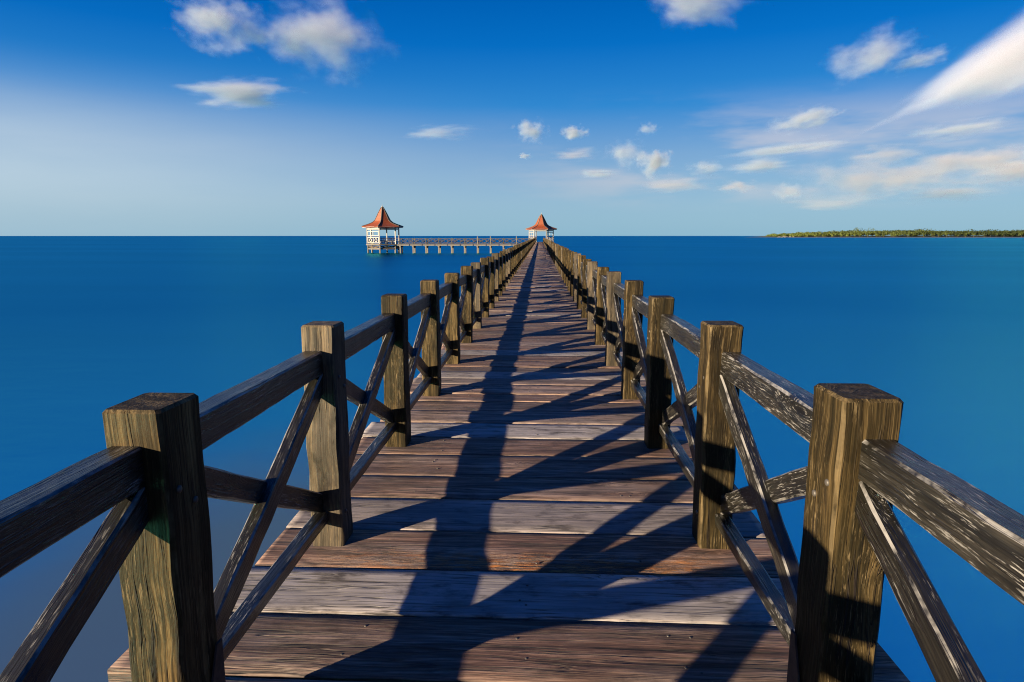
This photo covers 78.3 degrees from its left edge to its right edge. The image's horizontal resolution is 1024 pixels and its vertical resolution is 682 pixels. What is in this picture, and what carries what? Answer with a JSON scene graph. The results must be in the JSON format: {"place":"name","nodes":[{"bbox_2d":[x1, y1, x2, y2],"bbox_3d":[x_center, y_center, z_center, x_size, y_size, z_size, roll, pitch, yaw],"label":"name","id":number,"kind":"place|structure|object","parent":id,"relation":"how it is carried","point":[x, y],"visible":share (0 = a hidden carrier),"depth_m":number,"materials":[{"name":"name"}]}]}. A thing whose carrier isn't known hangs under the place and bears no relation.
{"place":"outdoors","nodes":[
{"label":"outdoors","id":0,"kind":"place"},
{"bbox_2d":[0,236,1023,681],"bbox_3d":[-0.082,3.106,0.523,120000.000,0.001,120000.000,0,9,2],"label":"sea","id":1,"kind":"structure","parent":0,"point":[928,332],"depth_m":19.20,"materials":[{"name":"liquid"}]},
{"bbox_2d":[362,206,402,252],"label":"pavilion","id":2,"kind":"structure","parent":1,"relation":"in","point":[382,221],"depth_m":116.09,"materials":[{"name":"tile"}]},
{"bbox_2d":[367,231,378,235],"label":"window frame","id":3,"kind":"structure","parent":2,"relation":"in","point":[367,231],"depth_m":115.49,"materials":[{"name":"white paint"}]},
{"bbox_2d":[397,244,517,252],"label":"side pier","id":4,"kind":"structure","parent":1,"relation":"in","point":[438,245],"depth_m":115.58,"materials":[{"name":"brown wood"}]},
{"bbox_2d":[400,236,529,243],"bbox_3d":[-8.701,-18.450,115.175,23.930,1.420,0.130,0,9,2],"label":"pier railing","id":5,"kind":"object","parent":4,"relation":"on","point":[477,239],"visible":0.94,"depth_m":115.15,"materials":[{"name":"brown wood"}]},
{"bbox_2d":[107,242,909,681],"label":"wooden pier","id":6,"kind":"structure","parent":1,"relation":"in","point":[521,504],"depth_m":3.00,"materials":[{"name":"brown wood"}]},
{"bbox_2d":[0,238,535,681],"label":"pier railing","id":7,"kind":"object","parent":6,"relation":"on","point":[151,479],"visible":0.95,"depth_m":1.83,"materials":[{"name":"brown wood"}]},
{"bbox_2d":[526,213,556,241],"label":"pavilion","id":8,"kind":"structure","parent":6,"relation":"on","point":[541,224],"depth_m":156.76,"materials":[{"name":"tile"}]},
{"bbox_2d":[543,238,1023,681],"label":"pier railing","id":9,"kind":"object","parent":6,"relation":"on","point":[858,477],"visible":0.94,"depth_m":1.78,"materials":[{"name":"brown wood"}]},
{"bbox_2d":[0,0,1023,235],"label":"sky","id":10,"kind":"structure","parent":0,"point":[118,117],"materials":[{"name":"blue"}]},
{"bbox_2d":[759,235,1023,236],"bbox_3d":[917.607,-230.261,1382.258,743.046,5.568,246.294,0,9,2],"label":"headland","id":11,"kind":"structure","parent":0,"point":[905,236],"depth_m":1320.76,"materials":[{"name":"plant"}]},
{"bbox_2d":[766,228,1023,236],"bbox_3d":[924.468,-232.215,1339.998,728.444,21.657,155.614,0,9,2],"label":"wood","id":12,"kind":"object","parent":11,"relation":"on","point":[856,232],"visible":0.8,"depth_m":1309.49,"materials":[{"name":"green plant"}]},
{"bbox_2d":[966,237,1023,237],"bbox_3d":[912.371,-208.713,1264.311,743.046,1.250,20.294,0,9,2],"label":"beach","id":13,"kind":"structure","parent":0,"point":[994,237],"depth_m":1255.79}
]}

